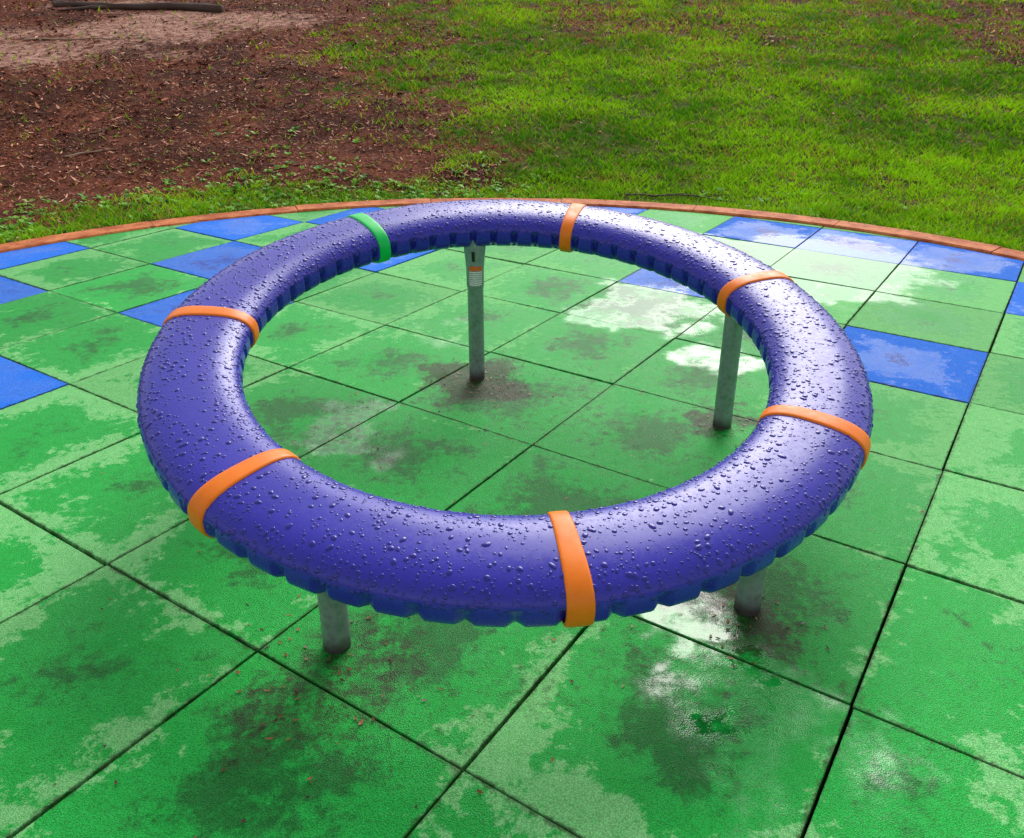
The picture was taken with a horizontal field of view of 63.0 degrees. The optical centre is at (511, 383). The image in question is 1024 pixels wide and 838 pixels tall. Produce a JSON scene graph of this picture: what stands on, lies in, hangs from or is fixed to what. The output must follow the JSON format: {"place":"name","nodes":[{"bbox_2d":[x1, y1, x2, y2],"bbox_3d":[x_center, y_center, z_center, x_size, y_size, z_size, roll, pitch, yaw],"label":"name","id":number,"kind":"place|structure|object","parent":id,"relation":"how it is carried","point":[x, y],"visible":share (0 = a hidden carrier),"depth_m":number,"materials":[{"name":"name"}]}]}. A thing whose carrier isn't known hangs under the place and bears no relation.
{"place":"outdoors","nodes":[
{"label":"outdoors","id":0,"kind":"place"},
{"bbox_2d":[0,0,1023,365],"bbox_3d":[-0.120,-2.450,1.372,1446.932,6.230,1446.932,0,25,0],"label":"ground","id":1,"kind":"structure","parent":0,"point":[156,38],"depth_m":8.79,"materials":[{"name":"soil"}]},
{"bbox_2d":[22,36,117,40],"bbox_3d":[-6.012,-4.719,11.432,1.222,0.049,0.199,-4,25,-9],"label":"twig","id":2,"kind":"object","parent":1,"relation":"on","point":[62,39],"visible":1,"depth_m":11.38,"materials":[{"name":"brown wood"}]},
{"bbox_2d":[64,149,116,157],"bbox_3d":[-3.757,-2.058,7.460,0.431,0.053,0.056,-11,27,-23],"label":"twig","id":3,"kind":"object","parent":1,"relation":"on","point":[79,153],"visible":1,"depth_m":7.44,"materials":[{"name":"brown wood"}]},
{"bbox_2d":[49,0,223,12],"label":"fallen branch","id":4,"kind":"object","parent":1,"relation":"on","point":[205,7],"visible":1,"depth_m":13.23,"materials":[{"name":"brown wood"}]},
{"bbox_2d":[326,91,361,108],"bbox_3d":[-1.816,-3.022,8.909,0.088,0.120,0.736,9,26,19],"label":"twig","id":5,"kind":"object","parent":1,"relation":"on","point":[328,105],"visible":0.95,"depth_m":8.86,"materials":[{"name":"wood"}]},
{"bbox_2d":[0,121,944,240],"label":"weeds","id":6,"kind":"object","parent":1,"relation":"on","point":[354,181],"visible":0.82,"depth_m":6.57,"materials":[{"name":"green plant"}]},
{"bbox_2d":[0,206,1023,837],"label":"rubber tile flooring","id":7,"kind":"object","parent":1,"relation":"on","point":[688,730],"visible":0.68,"depth_m":2.21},
{"bbox_2d":[136,199,873,654],"bbox_3d":[-0.016,0.009,2.555,2.067,0.733,2.038,0,25,0],"label":"playground spinner ring","id":8,"kind":"object","parent":7,"relation":"on","point":[234,477],"visible":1,"depth_m":1.95,"materials":[{"name":"purple plastic"}]},
{"bbox_2d":[53,260,973,837],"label":"fallen leaves","id":9,"kind":"object","parent":7,"relation":"on","point":[367,618],"visible":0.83,"depth_m":2.03,"materials":[{"name":"brown plant"}]},
{"bbox_2d":[0,0,1023,250],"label":"grass","id":10,"kind":"structure","parent":1,"relation":"on","point":[956,162],"depth_m":8.52,"materials":[{"name":"green plant"}]},
{"bbox_2d":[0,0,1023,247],"bbox_3d":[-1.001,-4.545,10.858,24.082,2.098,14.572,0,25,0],"label":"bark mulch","id":11,"kind":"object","parent":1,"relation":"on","point":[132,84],"visible":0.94,"depth_m":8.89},
{"bbox_2d":[0,198,1023,267],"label":"rubber edging","id":12,"kind":"object","parent":1,"relation":"on","point":[996,250],"visible":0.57,"depth_m":5.86,"materials":[{"name":"rubber"}]},
{"bbox_2d":[612,193,739,202],"bbox_3d":[1.257,-1.437,6.460,1.025,0.038,0.185,2,25,4],"label":"twig","id":13,"kind":"object","parent":1,"relation":"on","point":[677,194],"visible":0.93,"depth_m":6.50,"materials":[{"name":"brown wood"}]},
{"bbox_2d":[667,57,696,64],"bbox_3d":[2.096,-3.982,10.327,0.428,0.084,0.048,22,33,40],"label":"twig","id":14,"kind":"object","parent":1,"relation":"on","point":[681,61],"visible":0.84,"depth_m":10.32,"materials":[{"name":"brown wood"}]},
{"bbox_2d":[880,178,948,187],"bbox_3d":[3.255,-1.628,6.775,0.528,0.042,0.049,11,27,22],"label":"twig","id":15,"kind":"object","parent":1,"relation":"on","point":[905,181],"visible":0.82,"depth_m":6.79,"materials":[{"name":"brown wood"}]},
{"bbox_2d":[802,413,965,837],"label":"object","id":16,"kind":"structure","parent":0,"point":[848,719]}
]}

